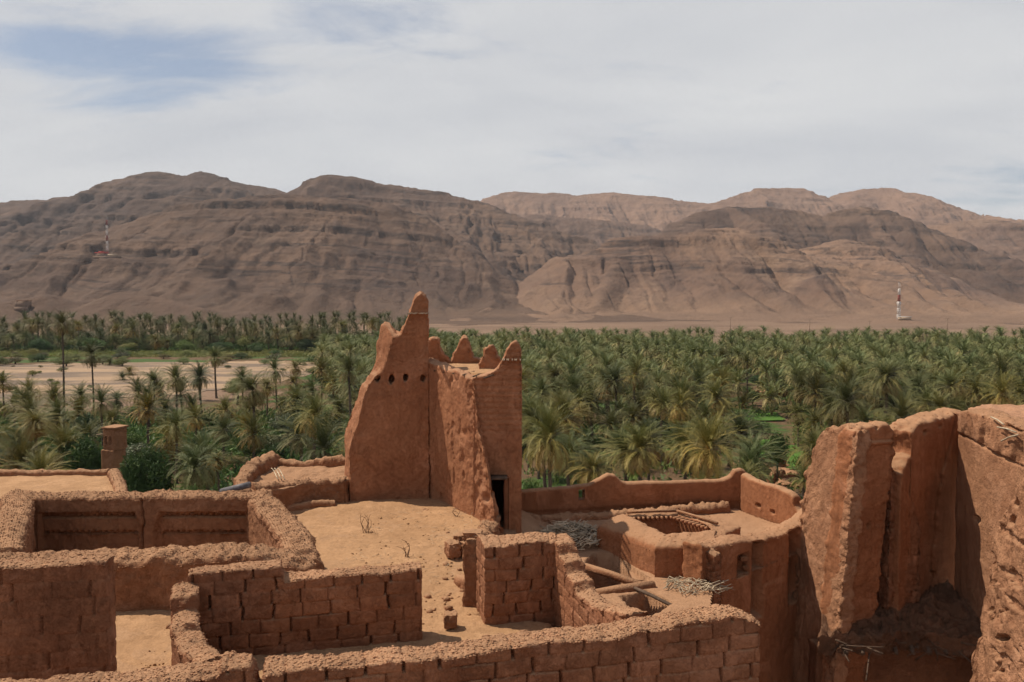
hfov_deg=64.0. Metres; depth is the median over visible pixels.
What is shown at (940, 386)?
date palm
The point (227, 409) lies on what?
date palm
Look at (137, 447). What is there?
bush
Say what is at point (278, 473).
dry frond
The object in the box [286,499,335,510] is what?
kerb
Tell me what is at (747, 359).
date palm
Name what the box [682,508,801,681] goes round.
pilaster wall
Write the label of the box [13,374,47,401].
date palm
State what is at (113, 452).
mud turret
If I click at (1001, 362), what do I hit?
date palm
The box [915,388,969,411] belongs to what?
date palm
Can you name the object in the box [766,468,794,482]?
mud ruin
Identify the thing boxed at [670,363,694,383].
date palm
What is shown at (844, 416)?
date palm
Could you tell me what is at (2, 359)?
shrub
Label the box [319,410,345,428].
bush
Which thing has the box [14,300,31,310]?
hill house
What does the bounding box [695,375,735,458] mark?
date palm
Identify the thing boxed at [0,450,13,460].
bush
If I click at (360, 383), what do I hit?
date palm
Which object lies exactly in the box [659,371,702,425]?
date palm
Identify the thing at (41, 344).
leafy tree
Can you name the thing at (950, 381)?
date palm
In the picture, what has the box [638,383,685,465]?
date palm
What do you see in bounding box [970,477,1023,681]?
rough wall
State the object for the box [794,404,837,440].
date palm
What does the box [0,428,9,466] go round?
date palm
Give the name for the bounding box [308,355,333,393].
date palm
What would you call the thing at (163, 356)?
shrub
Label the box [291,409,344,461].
date palm
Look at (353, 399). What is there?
date palm
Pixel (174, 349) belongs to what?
crop field
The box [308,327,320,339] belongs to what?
date palm
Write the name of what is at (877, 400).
date palm
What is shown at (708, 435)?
date palm
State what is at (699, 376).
date palm
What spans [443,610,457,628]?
stone
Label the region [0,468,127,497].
flat roof house
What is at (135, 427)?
undergrowth
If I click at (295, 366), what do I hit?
date palm
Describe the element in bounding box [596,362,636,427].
date palm
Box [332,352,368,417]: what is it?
date palm
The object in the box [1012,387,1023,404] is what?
date palm
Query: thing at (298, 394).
date palm
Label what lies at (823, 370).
date palm
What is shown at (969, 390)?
date palm
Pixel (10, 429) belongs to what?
date palm
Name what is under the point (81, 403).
date palm
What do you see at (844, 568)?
ruined pier
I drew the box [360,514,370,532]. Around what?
dry stalks
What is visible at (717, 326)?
ground
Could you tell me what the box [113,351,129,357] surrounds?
shrub
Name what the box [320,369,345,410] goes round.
date palm
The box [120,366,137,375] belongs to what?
date palm
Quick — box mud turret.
[96,424,128,469]
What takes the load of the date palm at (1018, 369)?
on the grove ground at (780, 426)
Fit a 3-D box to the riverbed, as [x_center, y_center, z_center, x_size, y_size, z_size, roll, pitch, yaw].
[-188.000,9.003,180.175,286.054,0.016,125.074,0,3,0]
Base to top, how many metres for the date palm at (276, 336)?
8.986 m
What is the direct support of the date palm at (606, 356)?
on the grove ground at (780, 426)
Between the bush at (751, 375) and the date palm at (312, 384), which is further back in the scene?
the bush at (751, 375)
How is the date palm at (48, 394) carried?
on the riverbed
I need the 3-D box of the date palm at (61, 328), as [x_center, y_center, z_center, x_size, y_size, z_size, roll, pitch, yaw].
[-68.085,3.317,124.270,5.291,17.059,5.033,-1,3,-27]
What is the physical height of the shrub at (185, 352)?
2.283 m
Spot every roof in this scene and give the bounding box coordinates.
[232,451,349,506]
[503,509,796,615]
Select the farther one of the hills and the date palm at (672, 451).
the hills
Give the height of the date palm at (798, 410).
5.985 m
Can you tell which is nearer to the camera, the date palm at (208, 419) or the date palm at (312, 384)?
the date palm at (208, 419)
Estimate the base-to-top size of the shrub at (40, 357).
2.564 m
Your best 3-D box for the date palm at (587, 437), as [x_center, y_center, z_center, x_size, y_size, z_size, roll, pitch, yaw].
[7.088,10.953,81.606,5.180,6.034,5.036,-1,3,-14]
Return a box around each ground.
[0,335,645,389]
[1,352,1016,496]
[6,321,1023,412]
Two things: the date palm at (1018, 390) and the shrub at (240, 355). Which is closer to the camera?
the date palm at (1018, 390)
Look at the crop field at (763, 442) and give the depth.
100.04 m
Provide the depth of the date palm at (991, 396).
114.41 m
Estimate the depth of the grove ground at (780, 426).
110.70 m
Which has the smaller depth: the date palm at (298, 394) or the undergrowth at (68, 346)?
the date palm at (298, 394)
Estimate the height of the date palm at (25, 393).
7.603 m
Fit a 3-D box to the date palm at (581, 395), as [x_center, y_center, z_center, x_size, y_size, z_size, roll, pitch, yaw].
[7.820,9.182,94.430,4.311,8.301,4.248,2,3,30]
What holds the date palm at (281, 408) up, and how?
on the grove ground at (780, 426)
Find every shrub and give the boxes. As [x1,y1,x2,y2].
[0,356,8,363]
[4,356,22,363]
[23,348,40,353]
[27,370,37,375]
[28,353,48,361]
[54,357,73,365]
[96,357,112,362]
[112,348,127,352]
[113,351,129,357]
[113,356,130,365]
[124,403,137,412]
[151,350,163,354]
[158,354,170,358]
[175,357,189,363]
[179,350,195,355]
[232,352,248,358]
[259,359,270,363]
[265,352,280,359]
[293,358,306,363]
[307,355,316,362]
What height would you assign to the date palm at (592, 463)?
9.002 m
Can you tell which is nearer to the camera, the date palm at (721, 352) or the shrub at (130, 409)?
the shrub at (130, 409)
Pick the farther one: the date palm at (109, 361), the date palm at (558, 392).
the date palm at (109, 361)
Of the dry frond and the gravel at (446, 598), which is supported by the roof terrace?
the gravel at (446, 598)
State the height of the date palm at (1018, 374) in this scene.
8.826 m
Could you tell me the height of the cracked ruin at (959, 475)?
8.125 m
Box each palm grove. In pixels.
[0,309,407,348]
[308,325,1023,420]
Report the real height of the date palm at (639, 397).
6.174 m
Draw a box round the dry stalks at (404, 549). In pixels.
[396,539,409,556]
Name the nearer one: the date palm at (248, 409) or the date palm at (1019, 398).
the date palm at (1019, 398)
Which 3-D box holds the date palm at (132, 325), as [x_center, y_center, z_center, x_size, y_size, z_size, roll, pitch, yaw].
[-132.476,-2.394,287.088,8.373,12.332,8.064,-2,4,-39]
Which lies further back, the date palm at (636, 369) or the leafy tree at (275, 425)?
the date palm at (636, 369)
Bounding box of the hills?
[0,171,1023,328]
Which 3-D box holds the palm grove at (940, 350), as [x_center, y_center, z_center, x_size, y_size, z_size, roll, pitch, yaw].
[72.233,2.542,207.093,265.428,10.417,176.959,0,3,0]
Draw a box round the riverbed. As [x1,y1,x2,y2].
[0,361,316,406]
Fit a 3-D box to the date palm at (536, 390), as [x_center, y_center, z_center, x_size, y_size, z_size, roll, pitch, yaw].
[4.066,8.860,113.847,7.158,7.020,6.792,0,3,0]
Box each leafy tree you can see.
[28,338,50,350]
[43,343,56,350]
[53,433,102,469]
[66,338,83,350]
[75,337,97,351]
[82,337,105,350]
[118,442,174,492]
[119,346,134,350]
[121,342,138,351]
[175,340,195,350]
[208,342,227,350]
[225,342,233,350]
[236,335,257,350]
[247,342,264,351]
[252,347,262,351]
[267,412,306,453]
[278,340,295,349]
[295,338,315,349]
[715,425,747,466]
[745,418,771,439]
[762,430,789,482]
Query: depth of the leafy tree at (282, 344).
282.42 m
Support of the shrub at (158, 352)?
on the bank ground at (150, 359)
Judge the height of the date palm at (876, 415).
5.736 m
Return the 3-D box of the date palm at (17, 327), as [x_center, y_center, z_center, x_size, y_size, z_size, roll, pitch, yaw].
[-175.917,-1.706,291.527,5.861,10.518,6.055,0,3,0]
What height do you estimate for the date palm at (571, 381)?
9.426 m
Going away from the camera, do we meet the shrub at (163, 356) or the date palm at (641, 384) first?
the date palm at (641, 384)
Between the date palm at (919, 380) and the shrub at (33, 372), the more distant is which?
the shrub at (33, 372)
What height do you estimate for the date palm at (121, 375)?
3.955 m
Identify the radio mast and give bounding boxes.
[105,220,108,252]
[897,289,900,317]
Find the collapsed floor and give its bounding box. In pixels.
[808,579,981,681]
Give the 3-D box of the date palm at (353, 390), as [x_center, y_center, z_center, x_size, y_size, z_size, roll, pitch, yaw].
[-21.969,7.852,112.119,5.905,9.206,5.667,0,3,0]
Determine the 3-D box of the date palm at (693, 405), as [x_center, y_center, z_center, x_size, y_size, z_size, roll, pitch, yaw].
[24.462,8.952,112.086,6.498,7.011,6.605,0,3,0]
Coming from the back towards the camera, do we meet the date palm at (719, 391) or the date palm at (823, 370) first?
the date palm at (823, 370)
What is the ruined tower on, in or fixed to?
on the roof terrace
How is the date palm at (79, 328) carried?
on the bank ground at (150, 359)
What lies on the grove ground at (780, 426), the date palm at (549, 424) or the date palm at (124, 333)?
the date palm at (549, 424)
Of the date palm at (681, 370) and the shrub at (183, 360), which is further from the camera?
the shrub at (183, 360)
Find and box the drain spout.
[219,482,251,491]
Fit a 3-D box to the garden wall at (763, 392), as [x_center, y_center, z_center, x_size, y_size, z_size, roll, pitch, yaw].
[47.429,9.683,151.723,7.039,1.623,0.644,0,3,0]
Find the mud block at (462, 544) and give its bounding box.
[460,540,465,555]
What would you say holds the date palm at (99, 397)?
on the grove ground at (780, 426)
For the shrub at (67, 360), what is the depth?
223.23 m
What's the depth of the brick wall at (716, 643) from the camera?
9.55 m
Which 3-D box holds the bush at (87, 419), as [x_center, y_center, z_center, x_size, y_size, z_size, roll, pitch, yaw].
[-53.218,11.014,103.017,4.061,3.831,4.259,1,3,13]
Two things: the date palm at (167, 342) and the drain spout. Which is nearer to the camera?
the drain spout
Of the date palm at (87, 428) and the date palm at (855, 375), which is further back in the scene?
the date palm at (855, 375)
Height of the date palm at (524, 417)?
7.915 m
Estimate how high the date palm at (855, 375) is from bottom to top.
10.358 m
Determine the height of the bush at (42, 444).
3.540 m
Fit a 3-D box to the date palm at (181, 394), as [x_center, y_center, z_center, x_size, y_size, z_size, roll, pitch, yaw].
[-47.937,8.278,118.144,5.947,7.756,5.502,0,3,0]
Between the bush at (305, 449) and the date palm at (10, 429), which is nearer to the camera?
the bush at (305, 449)
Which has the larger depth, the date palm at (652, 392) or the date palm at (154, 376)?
the date palm at (154, 376)
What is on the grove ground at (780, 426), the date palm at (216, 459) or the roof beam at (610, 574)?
the date palm at (216, 459)
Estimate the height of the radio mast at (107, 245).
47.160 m
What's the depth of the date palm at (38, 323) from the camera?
285.17 m
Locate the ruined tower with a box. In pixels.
[344,291,521,534]
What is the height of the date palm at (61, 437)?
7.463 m
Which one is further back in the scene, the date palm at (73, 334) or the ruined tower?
the date palm at (73, 334)
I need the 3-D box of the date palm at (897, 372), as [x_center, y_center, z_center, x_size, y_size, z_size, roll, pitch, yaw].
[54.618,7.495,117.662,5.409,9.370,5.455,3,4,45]
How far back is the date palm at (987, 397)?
111.05 m
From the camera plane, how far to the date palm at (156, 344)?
282.53 m
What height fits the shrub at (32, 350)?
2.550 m
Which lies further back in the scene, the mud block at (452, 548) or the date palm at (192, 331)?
the date palm at (192, 331)
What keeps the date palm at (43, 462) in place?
on the grove ground at (780, 426)
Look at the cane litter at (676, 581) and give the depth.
16.46 m
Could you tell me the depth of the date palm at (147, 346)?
286.12 m
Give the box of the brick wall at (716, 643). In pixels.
[0,604,760,681]
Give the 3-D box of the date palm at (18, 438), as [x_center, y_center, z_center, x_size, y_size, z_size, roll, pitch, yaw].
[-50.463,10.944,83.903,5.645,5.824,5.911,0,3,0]
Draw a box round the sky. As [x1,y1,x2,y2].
[0,0,1023,219]
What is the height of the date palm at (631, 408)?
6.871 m
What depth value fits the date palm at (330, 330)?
283.00 m
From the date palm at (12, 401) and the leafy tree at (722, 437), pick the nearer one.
the leafy tree at (722, 437)
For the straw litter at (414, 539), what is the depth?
17.70 m
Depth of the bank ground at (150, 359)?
249.16 m
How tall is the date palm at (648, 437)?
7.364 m
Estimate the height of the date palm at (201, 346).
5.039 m
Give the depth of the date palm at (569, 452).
68.12 m
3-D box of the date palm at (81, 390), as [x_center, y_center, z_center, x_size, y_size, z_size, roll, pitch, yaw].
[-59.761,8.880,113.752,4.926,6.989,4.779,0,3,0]
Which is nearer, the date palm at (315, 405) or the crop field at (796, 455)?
the date palm at (315, 405)
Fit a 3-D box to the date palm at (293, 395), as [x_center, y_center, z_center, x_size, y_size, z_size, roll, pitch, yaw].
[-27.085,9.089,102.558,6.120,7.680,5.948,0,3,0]
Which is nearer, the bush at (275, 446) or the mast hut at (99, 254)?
the bush at (275, 446)
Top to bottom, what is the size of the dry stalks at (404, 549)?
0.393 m
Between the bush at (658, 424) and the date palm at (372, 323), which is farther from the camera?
the date palm at (372, 323)
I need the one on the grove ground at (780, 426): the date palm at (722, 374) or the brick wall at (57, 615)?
the date palm at (722, 374)
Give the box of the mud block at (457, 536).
[453,532,463,542]
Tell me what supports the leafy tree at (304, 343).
on the bank ground at (150, 359)
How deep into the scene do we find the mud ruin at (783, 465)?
86.77 m
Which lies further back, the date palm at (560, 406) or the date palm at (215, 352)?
the date palm at (215, 352)
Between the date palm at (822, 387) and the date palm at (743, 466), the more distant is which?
the date palm at (822, 387)
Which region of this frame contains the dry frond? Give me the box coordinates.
[271,468,284,478]
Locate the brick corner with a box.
[476,532,647,627]
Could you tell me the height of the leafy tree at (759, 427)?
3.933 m
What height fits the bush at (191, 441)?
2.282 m
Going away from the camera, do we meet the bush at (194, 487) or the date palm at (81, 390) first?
the bush at (194, 487)
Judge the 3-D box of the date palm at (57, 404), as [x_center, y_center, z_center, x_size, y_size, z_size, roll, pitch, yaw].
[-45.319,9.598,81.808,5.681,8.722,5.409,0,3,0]
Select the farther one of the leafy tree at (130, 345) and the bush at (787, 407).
the leafy tree at (130, 345)
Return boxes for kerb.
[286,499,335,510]
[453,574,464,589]
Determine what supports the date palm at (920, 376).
on the grove ground at (780, 426)
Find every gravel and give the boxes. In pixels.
[141,650,164,667]
[351,512,480,629]
[422,600,441,624]
[424,531,463,610]
[549,512,709,525]
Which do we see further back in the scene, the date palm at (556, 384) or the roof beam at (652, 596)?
the date palm at (556, 384)
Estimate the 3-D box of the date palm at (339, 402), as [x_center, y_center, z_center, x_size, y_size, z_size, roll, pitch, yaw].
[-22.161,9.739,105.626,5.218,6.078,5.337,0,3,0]
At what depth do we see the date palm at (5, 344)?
285.17 m
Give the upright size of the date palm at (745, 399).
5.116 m
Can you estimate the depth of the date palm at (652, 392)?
104.80 m
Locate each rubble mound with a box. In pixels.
[775,479,795,485]
[782,481,802,487]
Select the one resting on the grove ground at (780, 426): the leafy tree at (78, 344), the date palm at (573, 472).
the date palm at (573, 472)
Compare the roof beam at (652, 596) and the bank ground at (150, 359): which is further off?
the bank ground at (150, 359)
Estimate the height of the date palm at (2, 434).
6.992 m
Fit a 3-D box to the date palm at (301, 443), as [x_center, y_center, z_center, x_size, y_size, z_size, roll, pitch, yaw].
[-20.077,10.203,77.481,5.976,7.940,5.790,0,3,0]
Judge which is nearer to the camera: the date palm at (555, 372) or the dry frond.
the dry frond
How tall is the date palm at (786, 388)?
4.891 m
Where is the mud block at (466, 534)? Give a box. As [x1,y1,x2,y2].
[461,528,482,539]
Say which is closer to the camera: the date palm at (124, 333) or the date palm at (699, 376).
the date palm at (699, 376)
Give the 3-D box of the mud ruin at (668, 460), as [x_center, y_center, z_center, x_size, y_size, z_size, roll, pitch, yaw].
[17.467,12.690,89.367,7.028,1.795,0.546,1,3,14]
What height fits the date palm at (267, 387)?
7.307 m
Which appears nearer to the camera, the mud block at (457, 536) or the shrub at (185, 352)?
the mud block at (457, 536)
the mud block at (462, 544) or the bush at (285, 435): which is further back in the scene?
the bush at (285, 435)
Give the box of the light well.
[597,509,740,580]
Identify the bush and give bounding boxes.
[0,428,28,443]
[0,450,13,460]
[27,438,53,458]
[39,444,65,464]
[41,429,85,445]
[62,413,100,428]
[69,414,106,433]
[126,442,154,458]
[127,431,145,444]
[154,441,193,460]
[183,438,198,449]
[186,484,197,489]
[216,418,237,429]
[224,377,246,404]
[225,455,252,464]
[235,433,272,456]
[258,432,287,444]
[264,442,292,453]
[281,434,303,445]
[293,446,318,459]
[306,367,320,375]
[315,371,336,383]
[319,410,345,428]
[522,434,535,451]
[523,475,538,488]
[587,443,616,456]
[643,416,672,437]
[694,473,715,479]
[741,373,753,379]
[746,390,760,403]
[750,375,762,387]
[779,405,793,411]
[792,421,821,438]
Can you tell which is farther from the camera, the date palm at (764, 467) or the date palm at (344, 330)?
the date palm at (344, 330)
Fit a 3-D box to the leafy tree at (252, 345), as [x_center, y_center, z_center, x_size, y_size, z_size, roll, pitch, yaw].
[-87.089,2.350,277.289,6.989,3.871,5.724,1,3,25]
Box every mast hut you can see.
[93,251,120,258]
[898,317,910,319]
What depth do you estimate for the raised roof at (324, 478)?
21.03 m
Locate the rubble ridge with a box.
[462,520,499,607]
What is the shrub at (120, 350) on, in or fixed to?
on the bank ground at (150, 359)
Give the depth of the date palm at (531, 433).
82.09 m
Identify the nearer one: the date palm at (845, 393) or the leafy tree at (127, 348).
the date palm at (845, 393)
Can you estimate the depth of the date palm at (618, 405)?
97.47 m
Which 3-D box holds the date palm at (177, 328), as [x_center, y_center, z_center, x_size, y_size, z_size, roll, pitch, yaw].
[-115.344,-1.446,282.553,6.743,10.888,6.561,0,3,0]
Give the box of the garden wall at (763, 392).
[752,389,786,397]
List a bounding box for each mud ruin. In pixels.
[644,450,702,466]
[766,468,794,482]
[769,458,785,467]
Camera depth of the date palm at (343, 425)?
68.57 m
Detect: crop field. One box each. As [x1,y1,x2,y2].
[49,347,316,353]
[743,412,784,419]
[743,439,789,458]
[785,443,802,468]
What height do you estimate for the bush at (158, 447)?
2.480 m
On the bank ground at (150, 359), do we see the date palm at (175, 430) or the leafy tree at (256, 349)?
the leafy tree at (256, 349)
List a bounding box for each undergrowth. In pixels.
[0,328,375,351]
[0,347,352,357]
[0,406,348,490]
[313,348,1023,499]
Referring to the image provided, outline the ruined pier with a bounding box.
[792,420,921,681]
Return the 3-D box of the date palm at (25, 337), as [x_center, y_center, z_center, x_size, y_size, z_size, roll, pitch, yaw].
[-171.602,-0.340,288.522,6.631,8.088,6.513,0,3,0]
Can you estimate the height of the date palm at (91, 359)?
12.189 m
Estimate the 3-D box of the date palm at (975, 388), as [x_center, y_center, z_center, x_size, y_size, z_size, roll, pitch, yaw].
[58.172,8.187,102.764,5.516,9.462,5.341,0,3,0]
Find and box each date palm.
[0,335,12,349]
[0,371,17,417]
[0,384,37,426]
[0,415,17,447]
[0,418,29,443]
[0,421,47,457]
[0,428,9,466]
[0,428,53,469]
[3,332,23,349]
[3,441,74,470]
[5,383,48,418]
[6,405,62,461]
[7,394,50,442]
[10,322,25,347]
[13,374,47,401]
[16,329,33,348]
[22,317,42,339]
[26,315,46,348]
[31,394,86,460]
[36,422,94,469]
[38,380,70,408]
[40,408,75,435]
[42,389,65,405]
[45,308,80,407]
[48,334,72,348]
[62,391,98,423]
[64,330,81,347]
[64,381,94,414]
[64,416,108,448]
[72,319,85,348]
[77,338,105,410]
[79,331,96,338]
[83,383,118,448]
[91,329,111,350]
[92,404,130,432]
[93,327,109,340]
[102,356,115,365]
[104,389,130,416]
[106,331,125,349]
[107,322,122,347]
[113,370,131,380]
[118,327,129,341]
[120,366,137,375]
[120,375,151,424]
[123,318,144,349]
[124,387,171,442]
[127,336,146,350]
[130,383,162,427]
[134,366,170,405]
[139,335,154,350]
[144,415,192,471]
[147,331,165,349]
[152,377,168,398]
[152,391,184,441]
[153,405,198,482]
[157,361,192,412]
[158,375,197,418]
[159,337,174,350]
[166,441,224,490]
[169,322,186,351]
[173,428,239,490]
[178,391,208,423]
[180,401,214,436]
[183,327,199,349]
[184,361,218,412]
[186,366,208,399]
[196,320,214,348]
[196,344,230,397]
[197,338,205,349]
[198,326,220,343]
[200,413,217,430]
[202,410,243,467]
[203,450,231,490]
[207,393,241,429]
[209,321,227,340]
[209,399,239,420]
[220,326,241,349]
[225,365,252,414]
[228,369,278,434]
[229,409,266,437]
[231,409,279,457]
[236,396,267,418]
[240,324,251,337]
[244,336,256,349]
[248,322,260,336]
[253,374,281,421]
[260,330,278,348]
[263,353,287,410]
[264,393,289,418]
[267,407,328,460]
[271,327,284,348]
[275,384,312,413]
[278,381,312,410]
[278,395,307,438]
[280,333,297,344]
[280,371,307,393]
[281,389,342,458]
[284,360,307,375]
[288,320,309,348]
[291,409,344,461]
[294,408,327,458]
[300,374,330,402]
[305,328,320,349]
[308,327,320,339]
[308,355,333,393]
[317,326,329,340]
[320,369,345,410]
[321,325,338,342]
[326,394,353,433]
[329,365,366,412]
[331,414,350,456]
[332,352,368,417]
[334,319,349,333]
[339,327,351,338]
[339,376,365,398]
[339,387,357,407]
[363,315,379,336]
[522,365,535,392]
[522,374,559,411]
[522,392,543,455]
[522,392,548,469]
[522,398,585,486]
[522,402,554,478]
[522,419,571,487]
[524,381,549,408]
[534,374,565,404]
[534,427,598,485]
[536,363,572,389]
[537,361,559,395]
[539,386,578,432]
[543,389,593,436]
[552,433,588,485]
[553,368,597,437]
[561,386,595,453]
[562,448,623,484]
[568,376,613,444]
[570,426,607,477]
[584,372,598,387]
[585,365,628,414]
[586,363,628,423]
[589,406,635,469]
[593,417,654,480]
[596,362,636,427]
[597,352,617,366]
[602,395,637,429]
[603,420,678,480]
[615,353,655,424]
[618,401,649,457]
[622,373,655,419]
[623,388,651,424]
[626,415,670,480]
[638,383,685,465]
[640,388,666,413]
[654,418,702,479]
[655,422,696,471]
[656,371,692,431]
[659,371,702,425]
[664,388,698,428]
[666,403,755,479]
[669,385,703,427]
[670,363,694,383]
[673,355,718,428]
[683,417,722,474]
[688,398,721,464]
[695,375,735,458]
[700,391,739,428]
[703,380,732,408]
[704,361,743,400]
[706,362,737,418]
[711,345,735,365]
[712,407,771,462]
[721,429,793,483]
[721,456,771,477]
[725,440,776,483]
[728,389,755,407]
[734,351,759,402]
[752,377,772,391]
[772,373,792,397]
[781,365,816,439]
[782,401,812,446]
[782,422,826,469]
[784,461,810,497]
[790,425,820,465]
[793,365,837,411]
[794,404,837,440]
[805,376,834,421]
[806,386,841,426]
[809,390,855,428]
[812,364,836,410]
[817,373,877,424]
[820,399,857,425]
[828,365,875,421]
[830,359,857,382]
[845,402,882,422]
[851,354,919,419]
[853,383,873,409]
[858,373,906,420]
[865,410,908,424]
[867,385,918,416]
[867,396,912,420]
[871,389,931,424]
[884,363,910,380]
[893,375,920,399]
[899,368,939,408]
[908,370,929,391]
[911,385,950,413]
[912,363,934,384]
[913,382,938,407]
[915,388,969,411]
[923,367,947,402]
[924,371,961,401]
[927,392,985,410]
[932,365,971,406]
[943,362,979,401]
[953,369,981,409]
[956,376,985,409]
[957,370,998,406]
[972,355,996,375]
[973,385,996,403]
[976,369,1023,404]
[979,388,997,403]
[981,351,1023,393]
[995,373,1023,404]
[1006,361,1023,383]
[1006,369,1023,401]
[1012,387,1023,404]
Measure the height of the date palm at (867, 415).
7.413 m
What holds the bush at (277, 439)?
on the grove ground at (780, 426)
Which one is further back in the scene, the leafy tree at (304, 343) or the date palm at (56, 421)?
the leafy tree at (304, 343)
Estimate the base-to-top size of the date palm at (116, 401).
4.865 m
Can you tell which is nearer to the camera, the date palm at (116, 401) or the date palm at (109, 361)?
the date palm at (116, 401)
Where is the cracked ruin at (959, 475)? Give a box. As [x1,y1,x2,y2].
[889,404,1023,623]
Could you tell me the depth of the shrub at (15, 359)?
230.54 m
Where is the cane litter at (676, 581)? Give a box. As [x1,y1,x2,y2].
[661,576,733,594]
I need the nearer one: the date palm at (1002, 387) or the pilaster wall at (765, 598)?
the pilaster wall at (765, 598)
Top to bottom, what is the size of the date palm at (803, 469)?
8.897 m
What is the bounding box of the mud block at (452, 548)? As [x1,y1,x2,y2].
[444,539,460,558]
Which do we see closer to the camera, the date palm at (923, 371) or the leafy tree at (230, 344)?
the date palm at (923, 371)
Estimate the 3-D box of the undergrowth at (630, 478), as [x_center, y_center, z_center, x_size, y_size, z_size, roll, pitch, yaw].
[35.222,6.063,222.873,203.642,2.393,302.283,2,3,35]
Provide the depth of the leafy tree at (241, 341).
284.22 m
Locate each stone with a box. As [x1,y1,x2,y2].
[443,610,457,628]
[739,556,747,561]
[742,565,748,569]
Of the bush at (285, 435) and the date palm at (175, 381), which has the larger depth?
the date palm at (175, 381)
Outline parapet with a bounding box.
[522,468,801,523]
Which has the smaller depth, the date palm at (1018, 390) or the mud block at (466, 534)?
the mud block at (466, 534)
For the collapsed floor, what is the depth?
17.72 m
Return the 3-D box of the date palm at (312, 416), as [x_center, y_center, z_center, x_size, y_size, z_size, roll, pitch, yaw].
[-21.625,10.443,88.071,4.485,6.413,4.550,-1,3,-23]
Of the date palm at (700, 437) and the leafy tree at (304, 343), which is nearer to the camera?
the date palm at (700, 437)
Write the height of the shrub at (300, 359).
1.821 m
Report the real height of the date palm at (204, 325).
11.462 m
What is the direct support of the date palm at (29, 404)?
on the grove ground at (780, 426)
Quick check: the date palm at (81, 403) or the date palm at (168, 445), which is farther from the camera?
the date palm at (81, 403)
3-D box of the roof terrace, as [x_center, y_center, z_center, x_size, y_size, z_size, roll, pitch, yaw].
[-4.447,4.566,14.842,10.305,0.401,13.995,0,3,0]
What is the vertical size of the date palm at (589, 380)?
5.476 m
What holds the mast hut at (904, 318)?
on the hills
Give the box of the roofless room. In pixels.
[0,488,324,611]
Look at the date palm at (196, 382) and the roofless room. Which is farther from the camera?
the date palm at (196, 382)
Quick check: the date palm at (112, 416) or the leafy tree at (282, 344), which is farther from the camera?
the leafy tree at (282, 344)
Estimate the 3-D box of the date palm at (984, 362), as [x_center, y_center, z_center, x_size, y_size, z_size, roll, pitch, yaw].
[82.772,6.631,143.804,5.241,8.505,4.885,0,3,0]
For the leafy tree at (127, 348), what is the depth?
277.63 m
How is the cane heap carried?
on the roof at (594, 554)
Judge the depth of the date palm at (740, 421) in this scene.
76.88 m
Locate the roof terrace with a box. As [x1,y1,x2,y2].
[115,498,551,677]
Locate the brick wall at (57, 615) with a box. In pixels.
[0,554,116,679]
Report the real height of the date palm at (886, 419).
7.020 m
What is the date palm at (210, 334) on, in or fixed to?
on the bank ground at (150, 359)
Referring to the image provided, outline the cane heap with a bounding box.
[535,518,600,549]
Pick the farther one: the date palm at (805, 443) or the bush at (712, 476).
the date palm at (805, 443)
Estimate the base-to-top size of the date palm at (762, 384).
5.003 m
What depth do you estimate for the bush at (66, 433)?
94.18 m
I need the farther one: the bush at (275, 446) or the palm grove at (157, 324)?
the palm grove at (157, 324)
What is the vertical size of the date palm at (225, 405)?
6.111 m
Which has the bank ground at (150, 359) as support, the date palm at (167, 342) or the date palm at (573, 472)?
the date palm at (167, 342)
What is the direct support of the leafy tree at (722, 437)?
on the grove ground at (780, 426)
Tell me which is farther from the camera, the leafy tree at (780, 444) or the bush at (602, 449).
the bush at (602, 449)
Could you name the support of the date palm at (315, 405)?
on the grove ground at (780, 426)
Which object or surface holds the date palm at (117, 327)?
on the bank ground at (150, 359)
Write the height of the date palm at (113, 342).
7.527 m
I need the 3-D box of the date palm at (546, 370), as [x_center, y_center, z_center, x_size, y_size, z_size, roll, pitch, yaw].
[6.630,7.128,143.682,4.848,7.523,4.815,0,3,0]
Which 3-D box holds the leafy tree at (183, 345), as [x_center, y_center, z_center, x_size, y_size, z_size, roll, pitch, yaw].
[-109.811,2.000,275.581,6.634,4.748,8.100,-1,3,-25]
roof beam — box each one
[585,563,640,583]
[595,581,655,593]
[627,583,671,605]
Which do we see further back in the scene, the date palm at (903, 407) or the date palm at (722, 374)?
the date palm at (722, 374)
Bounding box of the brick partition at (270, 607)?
[168,558,422,665]
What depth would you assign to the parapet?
22.41 m
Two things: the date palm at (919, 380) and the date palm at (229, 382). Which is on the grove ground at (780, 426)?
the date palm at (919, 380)
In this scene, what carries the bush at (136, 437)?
on the grove ground at (780, 426)
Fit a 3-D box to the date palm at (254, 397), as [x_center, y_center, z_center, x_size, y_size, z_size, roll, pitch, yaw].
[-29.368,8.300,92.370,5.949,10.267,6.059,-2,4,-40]
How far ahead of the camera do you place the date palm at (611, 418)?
86.85 m
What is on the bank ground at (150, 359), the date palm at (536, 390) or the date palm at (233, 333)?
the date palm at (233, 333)
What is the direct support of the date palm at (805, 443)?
on the grove ground at (780, 426)
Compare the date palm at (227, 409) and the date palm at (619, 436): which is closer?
the date palm at (619, 436)
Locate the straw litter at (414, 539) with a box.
[333,510,474,592]

